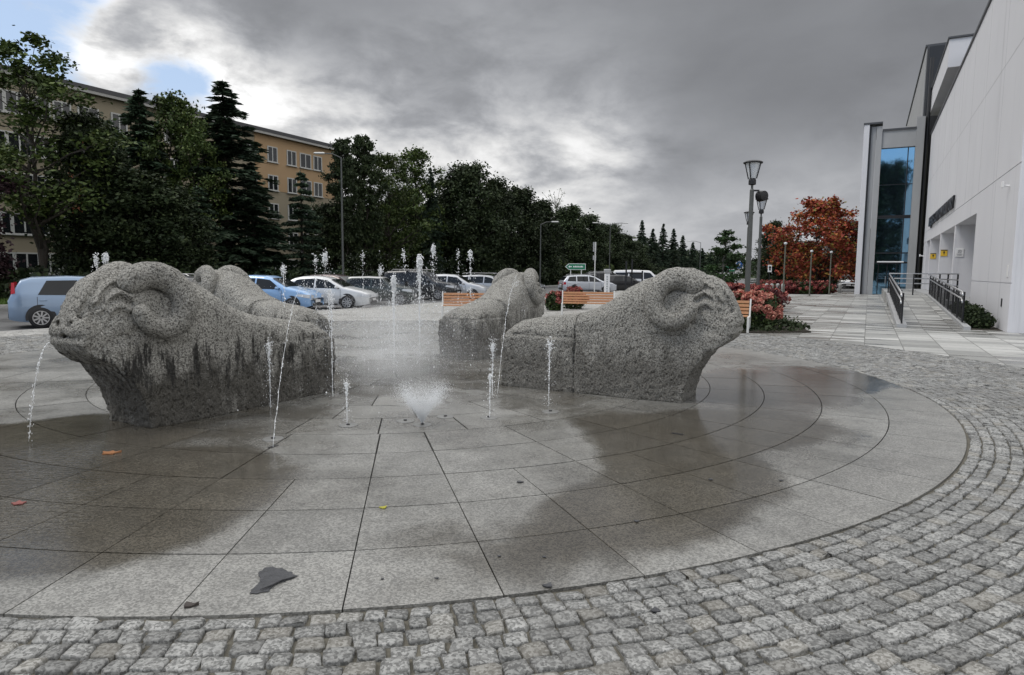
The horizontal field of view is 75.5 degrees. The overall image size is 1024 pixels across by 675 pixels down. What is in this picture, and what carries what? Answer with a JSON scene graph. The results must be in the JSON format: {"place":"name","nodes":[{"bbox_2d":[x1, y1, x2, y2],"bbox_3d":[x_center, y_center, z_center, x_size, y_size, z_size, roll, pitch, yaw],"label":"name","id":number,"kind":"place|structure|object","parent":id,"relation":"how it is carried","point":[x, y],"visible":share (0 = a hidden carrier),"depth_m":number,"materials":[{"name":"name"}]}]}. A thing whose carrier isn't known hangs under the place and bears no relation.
{"place":"outdoors","nodes":[
{"label":"outdoors","id":0,"kind":"place"},
{"bbox_2d":[0,290,624,336],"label":"pavement","id":1,"kind":"structure","parent":0,"point":[408,309],"depth_m":25.98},
{"bbox_2d":[441,291,483,318],"bbox_3d":[-1.428,-1.135,23.076,2.050,0.926,0.672,0,6,-4],"label":"wooden bench","id":2,"kind":"object","parent":1,"relation":"on","point":[445,301],"visible":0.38,"depth_m":23.23,"materials":[{"name":"brown wood"}]},
{"bbox_2d":[545,290,566,310],"bbox_3d":[1.827,-1.576,28.371,1.014,0.923,1.012,4,7,30],"label":"hydrangea bush","id":3,"kind":"object","parent":1,"relation":"on","point":[553,300],"visible":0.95,"depth_m":28.11,"materials":[{"name":"green plant"}]},
{"bbox_2d":[561,286,589,308],"bbox_3d":[2.780,-1.780,29.705,1.391,1.084,1.439,1,6,0],"label":"hydrangea bush","id":4,"kind":"object","parent":1,"relation":"on","point":[574,289],"visible":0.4,"depth_m":29.50,"materials":[{"name":"green plant"}]},
{"bbox_2d":[561,290,614,314],"bbox_3d":[2.932,-1.335,25.455,2.050,0.926,0.672,1,6,6],"label":"wooden bench","id":5,"kind":"object","parent":1,"relation":"on","point":[579,295],"visible":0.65,"depth_m":25.63,"materials":[{"name":"brown wood"}]},
{"bbox_2d":[700,229,763,282],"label":"young tree","id":6,"kind":"object","parent":1,"relation":"on","point":[723,240],"visible":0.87,"depth_m":61.06,"materials":[{"name":"green plant"}]},
{"bbox_2d":[0,279,755,330],"bbox_3d":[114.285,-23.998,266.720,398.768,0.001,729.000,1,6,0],"label":"road","id":7,"kind":"structure","parent":0,"point":[6,324],"depth_m":29.75,"materials":[{"name":"grey asphalt"}]},
{"bbox_2d":[8,275,84,327],"bbox_3d":[-12.857,-1.142,20.221,4.048,1.502,2.039,-3,7,-34],"label":"parked car","id":8,"kind":"object","parent":7,"relation":"on","point":[37,301],"visible":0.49,"depth_m":18.86,"materials":[{"name":"blue paint"}]},
{"bbox_2d":[249,275,323,308],"bbox_3d":[-10.072,-1.869,27.709,4.048,1.502,2.039,1,6,6],"label":"parked car","id":9,"kind":"object","parent":7,"relation":"on","point":[272,286],"visible":0.5,"depth_m":26.90,"materials":[{"name":"blue paint"}]},
{"bbox_2d":[314,152,343,274],"bbox_3d":[-12.550,-7.775,45.462,1.940,9.674,0.260,1,6,0],"label":"street lamp","id":10,"kind":"object","parent":7,"relation":"on","point":[342,238],"visible":0.91,"depth_m":45.34,"materials":[{"name":"white metal"}]},
{"bbox_2d":[291,276,377,308],"bbox_3d":[-8.465,-2.055,29.850,4.598,1.472,2.106,1,6,4],"label":"parked car","id":11,"kind":"object","parent":7,"relation":"on","point":[339,286],"visible":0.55,"depth_m":29.00,"materials":[{"name":"grey paint"}]},
{"bbox_2d":[346,276,417,304],"bbox_3d":[-6.793,-2.458,34.215,3.698,1.432,2.042,1,6,4],"label":"parked car","id":12,"kind":"object","parent":7,"relation":"on","point":[357,281],"visible":0.53,"depth_m":33.42,"materials":[{"name":"grey paint"}]},
{"bbox_2d":[383,269,460,300],"bbox_3d":[-5.423,-3.180,39.679,4.648,1.801,2.195,2,6,12],"label":"parked car","id":13,"kind":"object","parent":7,"relation":"on","point":[409,277],"visible":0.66,"depth_m":38.82,"materials":[{"name":"black paint"}]},
{"bbox_2d":[427,274,488,298],"bbox_3d":[-3.514,-3.136,40.709,4.148,1.542,2.039,1,6,8],"label":"parked car","id":14,"kind":"object","parent":7,"relation":"on","point":[467,285],"visible":0.38,"depth_m":39.87,"materials":[{"name":"grey paint"}]},
{"bbox_2d":[462,273,497,286],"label":"parked car","id":15,"kind":"object","parent":7,"relation":"on","point":[481,280],"visible":0.09,"depth_m":44.33,"materials":[{"name":"grey paint"}]},
{"bbox_2d":[558,274,616,291],"bbox_3d":[6.319,-4.533,55.493,4.698,1.541,2.127,-1,6,-12],"label":"parked car","id":16,"kind":"object","parent":7,"relation":"on","point":[584,282],"visible":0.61,"depth_m":54.64,"materials":[{"name":"grey paint"}]},
{"bbox_2d":[603,275,640,290],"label":"parked car","id":17,"kind":"object","parent":7,"relation":"on","point":[618,281],"visible":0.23,"depth_m":59.26,"materials":[{"name":"black paint"}]},
{"bbox_2d":[613,270,655,290],"bbox_3d":[11.842,-5.339,61.862,4.968,1.972,2.250,1,6,8],"label":"parked car","id":18,"kind":"object","parent":7,"relation":"on","point":[647,274],"visible":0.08,"depth_m":61.03,"materials":[{"name":"white paint"}]},
{"bbox_2d":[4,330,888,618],"bbox_3d":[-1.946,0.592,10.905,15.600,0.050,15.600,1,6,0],"label":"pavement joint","id":19,"kind":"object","parent":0,"point":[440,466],"visible":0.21,"depth_m":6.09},
{"bbox_2d":[0,329,966,619],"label":"fountain paving","id":20,"kind":"structure","parent":0,"point":[214,515],"depth_m":5.16,"materials":[{"name":"stone"}]},
{"bbox_2d":[48,261,335,427],"bbox_3d":[-3.557,-0.017,7.811,1.108,1.728,3.274,4,7,28],"label":"stone ram","id":21,"kind":"object","parent":20,"relation":"on","point":[147,344],"visible":0.99,"depth_m":6.98,"materials":[{"name":"stone"}]},
{"bbox_2d":[192,265,330,336],"bbox_3d":[-4.903,-0.491,12.417,3.274,1.728,1.108,4,7,28],"label":"stone ram","id":22,"kind":"object","parent":20,"relation":"on","point":[235,287],"visible":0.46,"depth_m":12.11,"materials":[{"name":"stone"}]},
{"bbox_2d":[250,566,297,593],"bbox_3d":[-1.314,1.283,3.519,0.230,0.017,0.286,4,7,29],"label":"dark patch","id":23,"kind":"object","parent":20,"relation":"on","point":[271,577],"visible":1,"depth_m":3.53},
{"bbox_2d":[325,289,339,396],"bbox_3d":[-2.332,0.077,8.491,0.232,1.398,0.219,5,7,40],"label":"water jet","id":24,"kind":"object","parent":20,"relation":"on","point":[330,302],"visible":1,"depth_m":8.45,"materials":[{"name":"white liquid"}]},
{"bbox_2d":[237,250,517,412],"bbox_3d":[-2.019,-0.493,11.548,6.025,1.978,12.146,1,6,0],"label":"spray","id":25,"kind":"object","parent":20,"relation":"on","point":[396,337],"visible":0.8,"depth_m":11.36,"materials":[{"name":"white liquid"}]},
{"bbox_2d":[381,273,414,357],"bbox_3d":[-2.253,-0.384,12.481,0.746,1.683,0.490,6,8,44],"label":"water jet","id":26,"kind":"object","parent":20,"relation":"on","point":[393,283],"visible":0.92,"depth_m":12.41,"materials":[{"name":"white liquid"}]},
{"bbox_2d":[406,254,432,356],"bbox_3d":[-1.810,-0.595,12.603,0.629,1.985,0.583,1,6,0],"label":"water jet","id":27,"kind":"object","parent":20,"relation":"on","point":[419,261],"visible":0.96,"depth_m":12.53,"materials":[{"name":"white liquid"}]},
{"bbox_2d":[413,422,431,426],"bbox_3d":[-0.961,0.928,7.093,0.200,0.017,0.200,1,6,0],"label":"floor nozzle","id":28,"kind":"object","parent":20,"relation":"on","point":[423,424],"visible":0.99,"depth_m":7.08,"materials":[{"name":"metal"}]},
{"bbox_2d":[394,376,452,422],"bbox_3d":[-0.963,0.679,7.085,0.761,0.509,0.735,1,6,0],"label":"fan jet","id":29,"kind":"object","parent":28,"relation":"on","point":[421,414],"visible":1,"depth_m":7.05,"materials":[{"name":"white liquid"}]},
{"bbox_2d":[438,268,545,359],"bbox_3d":[-0.258,-0.588,13.786,1.108,1.728,3.274,4,7,28],"label":"stone ram","id":30,"kind":"object","parent":20,"relation":"on","point":[492,303],"visible":0.84,"depth_m":12.91,"materials":[{"name":"stone"}]},
{"bbox_2d":[501,267,744,402],"bbox_3d":[1.457,-0.105,9.125,3.274,1.728,1.108,4,7,29],"label":"stone ram","id":31,"kind":"object","parent":20,"relation":"on","point":[664,335],"visible":0.99,"depth_m":8.60,"materials":[{"name":"stone"}]},
{"bbox_2d":[0,0,988,259],"label":"sky","id":32,"kind":"structure","parent":0,"point":[652,112],"materials":[{"name":"grey"}]},
{"bbox_2d":[0,320,1023,674],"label":"cobblestones","id":33,"kind":"structure","parent":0,"point":[962,390],"depth_m":3.16,"materials":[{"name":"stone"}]},
{"bbox_2d":[737,299,751,332],"bbox_3d":[5.752,-0.661,18.977,2.050,0.926,0.672,3,6,24],"label":"wooden bench","id":34,"kind":"object","parent":33,"relation":"on","point":[745,310],"visible":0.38,"depth_m":18.77,"materials":[{"name":"brown wood"}]},
{"bbox_2d":[381,320,1023,368],"bbox_3d":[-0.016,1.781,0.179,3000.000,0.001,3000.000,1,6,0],"label":"ground","id":35,"kind":"structure","parent":0,"point":[873,346],"depth_m":15.12,"materials":[{"name":"grey stone"}]},
{"bbox_2d":[0,64,337,290],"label":"apartment block","id":36,"kind":"structure","parent":35,"relation":"on","point":[287,156],"depth_m":61.56,"materials":[{"name":"yellow"}]},
{"bbox_2d":[0,211,15,234],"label":"window","id":37,"kind":"structure","parent":36,"relation":"in","point":[9,228],"depth_m":45.11,"materials":[{"name":"grey"}]},
{"bbox_2d":[4,89,28,114],"bbox_3d":[-33.821,-15.992,45.225,0.250,1.560,1.750,4,6,28],"label":"window","id":38,"kind":"structure","parent":36,"relation":"in","point":[6,94],"depth_m":44.87,"materials":[{"name":"grey"}]},
{"bbox_2d":[6,131,30,155],"bbox_3d":[-33.845,-13.285,45.497,0.250,1.560,1.750,4,6,28],"label":"window","id":39,"kind":"structure","parent":36,"relation":"in","point":[19,143],"depth_m":45.41,"materials":[{"name":"grey"}]},
{"bbox_2d":[12,213,31,235],"bbox_3d":[-33.892,-7.873,46.040,0.250,1.560,1.750,4,6,28],"label":"window","id":40,"kind":"structure","parent":36,"relation":"in","point":[20,229],"depth_m":45.82,"materials":[{"name":"grey glass"}]},
{"bbox_2d":[14,252,38,273],"bbox_3d":[-33.916,-5.167,46.312,0.250,1.560,1.750,4,6,28],"label":"window","id":41,"kind":"structure","parent":36,"relation":"in","point":[31,258],"depth_m":46.27,"materials":[{"name":"grey glass"}]},
{"bbox_2d":[52,100,70,121],"bbox_3d":[-32.459,-16.233,47.751,0.250,1.560,1.450,4,6,28],"label":"window","id":42,"kind":"structure","parent":36,"relation":"in","point":[56,103],"depth_m":47.65,"materials":[{"name":"grey"}]},
{"bbox_2d":[110,112,127,131],"bbox_3d":[-30.492,-16.582,51.398,0.250,1.560,1.450,4,6,28],"label":"window","id":43,"kind":"structure","parent":36,"relation":"in","point":[113,115],"depth_m":51.32,"materials":[{"name":"grey"}]},
{"bbox_2d":[267,146,279,163],"bbox_3d":[-23.376,-17.843,64.595,0.250,1.560,1.450,4,6,28],"label":"window","id":44,"kind":"structure","parent":36,"relation":"in","point":[272,156],"depth_m":64.58,"materials":[{"name":"grey"}]},
{"bbox_2d":[286,150,297,167],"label":"window","id":45,"kind":"structure","parent":36,"relation":"in","point":[291,155],"depth_m":66.73,"materials":[{"name":"grey glass"}]},
{"bbox_2d":[299,153,311,169],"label":"window","id":46,"kind":"structure","parent":36,"relation":"in","point":[305,159],"depth_m":68.35,"materials":[{"name":"grey"}]},
{"bbox_2d":[906,0,1023,332],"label":"white building","id":47,"kind":"structure","parent":35,"relation":"on","point":[968,99],"depth_m":26.81,"materials":[{"name":"concrete"}]},
{"bbox_2d":[734,281,872,291],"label":"parking lot","id":48,"kind":"structure","parent":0,"point":[846,289],"depth_m":76.28,"materials":[{"name":"grey asphalt"}]},
{"bbox_2d":[751,219,791,280],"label":"broadleaf tree","id":49,"kind":"object","parent":48,"relation":"on","point":[763,267],"visible":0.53,"depth_m":69.03,"materials":[{"name":"green plant"}]},
{"bbox_2d":[761,194,869,284],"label":"autumn tree","id":50,"kind":"object","parent":48,"relation":"on","point":[832,214],"visible":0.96,"depth_m":63.93,"materials":[{"name":"red plant"}]},
{"bbox_2d":[822,219,875,287],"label":"broadleaf tree","id":51,"kind":"object","parent":48,"relation":"on","point":[834,250],"visible":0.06,"depth_m":84.12,"materials":[{"name":"green plant"}]},
{"bbox_2d":[854,116,925,293],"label":"glass tower","id":52,"kind":"structure","parent":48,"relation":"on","point":[896,186],"depth_m":53.98,"materials":[{"name":"concrete"}]},
{"bbox_2d":[747,292,1023,367],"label":"plaza paving","id":53,"kind":"structure","parent":0,"point":[844,317],"depth_m":18.79,"materials":[{"name":"grey stone"}]},
{"bbox_2d":[741,319,810,333],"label":"bed soil","id":54,"kind":"structure","parent":53,"relation":"on","point":[787,331],"depth_m":18.60,"materials":[{"name":"brown soil"}]},
{"bbox_2d":[743,160,767,319],"bbox_3d":[7.367,-2.863,20.340,0.740,5.064,0.580,-2,6,-23],"label":"street lantern","id":55,"kind":"object","parent":54,"relation":"on","point":[752,167],"visible":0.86,"depth_m":20.14,"materials":[{"name":"black metal"}]},
{"bbox_2d":[738,288,783,328],"bbox_3d":[7.319,-0.832,19.581,1.385,1.255,1.345,-4,7,-39],"label":"hydrangea bush","id":56,"kind":"object","parent":54,"relation":"on","point":[772,309],"visible":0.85,"depth_m":19.22,"materials":[{"name":"pink plant"}]},
{"bbox_2d":[755,199,767,284],"bbox_3d":[11.502,-3.907,30.753,0.580,5.136,0.580,-2,6,-23],"label":"street lantern","id":57,"kind":"object","parent":54,"relation":"on","point":[761,206],"visible":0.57,"depth_m":30.63,"materials":[{"name":"black metal"}]},
{"bbox_2d":[752,284,791,306],"bbox_3d":[11.292,-1.754,29.584,2.193,1.251,2.034,6,8,44],"label":"flower shrub","id":58,"kind":"object","parent":54,"relation":"on","point":[783,297],"visible":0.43,"depth_m":29.11,"materials":[{"name":"pink plant"}]},
{"bbox_2d":[742,315,810,331],"bbox_3d":[7.628,-1.268,27.701,6.306,0.509,19.766,2,6,15],"label":"ground cover","id":59,"kind":"object","parent":54,"relation":"on","point":[790,323],"visible":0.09,"depth_m":18.96,"materials":[{"name":"green plant"}]},
{"bbox_2d":[787,280,815,293],"bbox_3d":[23.485,-4.112,54.252,2.364,1.264,2.670,1,6,0],"label":"flower shrub","id":60,"kind":"object","parent":53,"relation":"on","point":[803,287],"visible":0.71,"depth_m":53.60,"materials":[{"name":"red plant"}]},
{"bbox_2d":[886,293,970,329],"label":"entrance ramp","id":61,"kind":"structure","parent":53,"relation":"on","point":[926,310],"depth_m":24.15,"materials":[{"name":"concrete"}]},
{"bbox_2d":[889,273,903,323],"bbox_3d":[15.820,-1.821,27.397,0.114,1.691,15.227,4,6,28],"label":"ramp railing","id":62,"kind":"object","parent":61,"relation":"on","point":[896,293],"visible":0.82,"depth_m":24.57,"materials":[{"name":"metal"}]},
{"bbox_2d":[928,274,965,322],"bbox_3d":[17.567,-1.791,27.037,0.114,1.649,14.143,4,6,28],"label":"ramp railing","id":63,"kind":"object","parent":61,"relation":"on","point":[953,305],"visible":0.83,"depth_m":24.93,"materials":[{"name":"metal"}]},
{"bbox_2d":[914,289,968,304],"bbox_3d":[24.081,-2.182,38.047,0.800,0.726,25.600,4,6,28],"label":"entrance landing","id":64,"kind":"object","parent":53,"relation":"on","point":[924,291],"visible":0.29,"depth_m":39.52,"materials":[{"name":"concrete"}]},
{"bbox_2d":[887,273,959,300],"bbox_3d":[19.686,-2.363,30.345,1.933,1.168,7.970,2,6,12],"label":"landing railing","id":65,"kind":"object","parent":64,"relation":"on","point":[947,279],"visible":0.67,"depth_m":33.57,"materials":[{"name":"metal"}]},
{"bbox_2d":[971,327,1002,330],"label":"bed soil","id":66,"kind":"structure","parent":53,"relation":"on","point":[994,329],"depth_m":20.21,"materials":[{"name":"brown soil"}]},
{"bbox_2d":[963,311,997,328],"bbox_3d":[14.672,-0.523,20.688,0.928,0.634,0.778,1,6,0],"label":"evergreen shrub","id":67,"kind":"object","parent":66,"relation":"on","point":[975,318],"visible":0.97,"depth_m":20.54,"materials":[{"name":"green plant"}]},
{"label":"verge","id":68,"kind":"structure","parent":0,"visible":0},
{"bbox_2d":[0,173,32,292],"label":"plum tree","id":69,"kind":"object","parent":68,"relation":"on","point":[5,264],"visible":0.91,"depth_m":31.11,"materials":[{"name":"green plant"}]},
{"bbox_2d":[0,265,51,300],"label":"understorey shrub","id":70,"kind":"object","parent":68,"relation":"on","point":[21,273],"visible":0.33,"depth_m":31.03,"materials":[{"name":"green plant"}]},
{"bbox_2d":[0,25,137,275],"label":"locust tree","id":71,"kind":"object","parent":68,"relation":"on","point":[45,85],"visible":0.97,"depth_m":33.98,"materials":[{"name":"green plant"}]},
{"bbox_2d":[24,108,158,275],"bbox_3d":[-23.688,-7.462,37.723,6.695,10.812,7.019,-3,7,-31],"label":"broadleaf tree","id":72,"kind":"object","parent":68,"relation":"on","point":[70,259],"visible":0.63,"depth_m":36.30,"materials":[{"name":"green plant"}]},
{"bbox_2d":[50,120,134,271],"bbox_3d":[-24.302,-7.607,39.920,6.802,10.972,6.792,-1,6,-13],"label":"spruce tree","id":73,"kind":"object","parent":68,"relation":"on","point":[116,136],"visible":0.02,"depth_m":39.54,"materials":[{"name":"green plant"}]},
{"bbox_2d":[46,161,224,271],"bbox_3d":[-21.941,-6.023,38.280,8.321,7.740,8.723,0,6,-2],"label":"broadleaf tree","id":74,"kind":"object","parent":68,"relation":"on","point":[145,184],"visible":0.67,"depth_m":36.85,"materials":[{"name":"green plant"}]},
{"bbox_2d":[118,88,215,259],"bbox_3d":[-24.155,-9.358,43.973,9.543,13.854,9.529,-2,6,-26],"label":"spruce tree","id":75,"kind":"object","parent":68,"relation":"on","point":[137,111],"visible":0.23,"depth_m":42.96,"materials":[{"name":"green plant"}]},
{"bbox_2d":[115,182,225,273],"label":"broadleaf tree","id":76,"kind":"object","parent":68,"relation":"on","point":[201,254],"visible":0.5,"depth_m":38.69,"materials":[{"name":"green plant"}]},
{"bbox_2d":[133,89,229,244],"bbox_3d":[-22.893,-9.633,43.991,8.010,13.687,6.070,-5,8,-41],"label":"airy tree","id":77,"kind":"object","parent":68,"relation":"on","point":[171,105],"visible":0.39,"depth_m":43.44,"materials":[{"name":"green plant"}]},
{"bbox_2d":[161,111,239,243],"bbox_3d":[-21.238,-8.875,44.428,5.286,12.075,6.153,-4,7,-35],"label":"locust tree","id":78,"kind":"object","parent":68,"relation":"on","point":[188,117],"visible":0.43,"depth_m":43.76,"materials":[{"name":"green plant"}]},
{"bbox_2d":[179,185,229,269],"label":"spruce tree","id":79,"kind":"object","parent":68,"relation":"on","point":[199,191],"visible":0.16,"depth_m":41.16,"materials":[{"name":"green plant"}]},
{"bbox_2d":[171,79,300,274],"bbox_3d":[-20.682,-10.327,46.704,12.734,15.406,12.715,0,6,-3],"label":"spruce tree","id":80,"kind":"object","parent":68,"relation":"on","point":[224,132],"visible":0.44,"depth_m":46.04,"materials":[{"name":"green plant"}]},
{"bbox_2d":[216,163,306,274],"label":"spruce tree","id":81,"kind":"object","parent":68,"relation":"on","point":[258,269],"visible":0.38,"depth_m":47.38,"materials":[{"name":"green plant"}]},
{"bbox_2d":[263,266,302,279],"bbox_3d":[-16.006,-3.926,45.988,2.824,2.099,3.964,-2,6,-22],"label":"understorey shrub","id":82,"kind":"object","parent":68,"relation":"on","point":[289,275],"visible":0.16,"depth_m":45.52,"materials":[{"name":"green plant"}]},
{"bbox_2d":[266,167,341,275],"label":"spruce tree","id":83,"kind":"object","parent":68,"relation":"on","point":[297,214],"visible":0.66,"depth_m":48.38,"materials":[{"name":"green plant"}]},
{"bbox_2d":[291,201,365,275],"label":"broadleaf tree","id":84,"kind":"object","parent":68,"relation":"on","point":[321,209],"visible":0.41,"depth_m":52.88,"materials":[{"name":"green plant"}]},
{"bbox_2d":[318,137,367,275],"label":"columnar tree","id":85,"kind":"object","parent":68,"relation":"on","point":[342,149],"visible":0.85,"depth_m":52.65,"materials":[{"name":"green plant"}]},
{"bbox_2d":[347,134,390,275],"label":"columnar tree","id":86,"kind":"object","parent":68,"relation":"on","point":[371,224],"visible":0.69,"depth_m":54.81,"materials":[{"name":"green plant"}]},
{"bbox_2d":[352,150,440,274],"bbox_3d":[-10.438,-10.362,58.931,8.928,12.349,6.765,6,8,44],"label":"airy tree","id":87,"kind":"object","parent":68,"relation":"on","point":[395,261],"visible":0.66,"depth_m":58.47,"materials":[{"name":"green plant"}]},
{"bbox_2d":[374,144,449,268],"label":"airy tree","id":88,"kind":"object","parent":68,"relation":"on","point":[416,155],"visible":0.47,"depth_m":64.78,"materials":[{"name":"green plant"}]},
{"bbox_2d":[382,192,450,268],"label":"broadleaf tree","id":89,"kind":"object","parent":68,"relation":"on","point":[406,220],"visible":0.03,"depth_m":68.53,"materials":[{"name":"green plant"}]},
{"bbox_2d":[412,167,446,272],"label":"spruce tree","id":90,"kind":"object","parent":68,"relation":"on","point":[430,206],"visible":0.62,"depth_m":64.35,"materials":[{"name":"green plant"}]},
{"bbox_2d":[422,159,515,274],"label":"broadleaf tree","id":91,"kind":"object","parent":68,"relation":"on","point":[463,189],"visible":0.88,"depth_m":68.19,"materials":[{"name":"green plant"}]},
{"bbox_2d":[457,172,529,270],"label":"broadleaf tree","id":92,"kind":"object","parent":68,"relation":"on","point":[516,243],"visible":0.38,"depth_m":72.41,"materials":[{"name":"green plant"}]},
{"bbox_2d":[500,184,565,281],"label":"broadleaf tree","id":93,"kind":"object","parent":68,"relation":"on","point":[524,196],"visible":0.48,"depth_m":79.48,"materials":[{"name":"green plant"}]},
{"bbox_2d":[522,262,550,285],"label":"understorey shrub","id":94,"kind":"object","parent":68,"relation":"on","point":[543,277],"visible":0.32,"depth_m":78.66,"materials":[{"name":"green plant"}]},
{"bbox_2d":[517,197,570,283],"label":"broadleaf tree","id":95,"kind":"object","parent":68,"relation":"on","point":[555,230],"visible":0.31,"depth_m":82.80,"materials":[{"name":"green plant"}]},
{"bbox_2d":[549,203,601,275],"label":"broadleaf tree","id":96,"kind":"object","parent":68,"relation":"on","point":[574,245],"visible":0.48,"depth_m":91.58,"materials":[{"name":"green plant"}]},
{"bbox_2d":[578,211,620,270],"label":"broadleaf tree","id":97,"kind":"object","parent":68,"relation":"on","point":[596,233],"visible":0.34,"depth_m":97.19,"materials":[{"name":"green plant"}]},
{"bbox_2d":[448,231,756,276],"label":"wood","id":98,"kind":"object","parent":68,"relation":"on","point":[707,254],"visible":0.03,"depth_m":214.05,"materials":[{"name":"green plant"}]},
{"bbox_2d":[600,223,638,269],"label":"broadleaf tree","id":99,"kind":"object","parent":68,"relation":"on","point":[616,237],"visible":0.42,"depth_m":107.37,"materials":[{"name":"green plant"}]},
{"bbox_2d":[610,233,646,269],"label":"broadleaf tree","id":100,"kind":"object","parent":68,"relation":"on","point":[629,242],"visible":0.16,"depth_m":116.81,"materials":[{"name":"green plant"}]},
{"bbox_2d":[636,220,650,269],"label":"spruce tree","id":101,"kind":"object","parent":68,"relation":"on","point":[641,239],"visible":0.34,"depth_m":130.63,"materials":[{"name":"green plant"}]},
{"bbox_2d":[630,238,657,270],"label":"broadleaf tree","id":102,"kind":"object","parent":68,"relation":"on","point":[643,256],"visible":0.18,"depth_m":125.58,"materials":[{"name":"green plant"}]},
{"bbox_2d":[644,228,664,271],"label":"spruce tree","id":103,"kind":"object","parent":68,"relation":"on","point":[652,246],"visible":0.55,"depth_m":137.65,"materials":[{"name":"green plant"}]},
{"bbox_2d":[654,224,674,269],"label":"spruce tree","id":104,"kind":"object","parent":68,"relation":"on","point":[662,241],"visible":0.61,"depth_m":147.99,"materials":[{"name":"green plant"}]},
{"bbox_2d":[666,229,683,267],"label":"spruce tree","id":105,"kind":"object","parent":68,"relation":"on","point":[673,244],"visible":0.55,"depth_m":151.82,"materials":[{"name":"green plant"}]},
{"bbox_2d":[675,235,692,267],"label":"spruce tree","id":106,"kind":"object","parent":68,"relation":"on","point":[684,259],"visible":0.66,"depth_m":159.62,"materials":[{"name":"green plant"}]},
{"bbox_2d":[686,242,702,270],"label":"spruce tree","id":107,"kind":"object","parent":68,"relation":"on","point":[693,256],"visible":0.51,"depth_m":169.13,"materials":[{"name":"green plant"}]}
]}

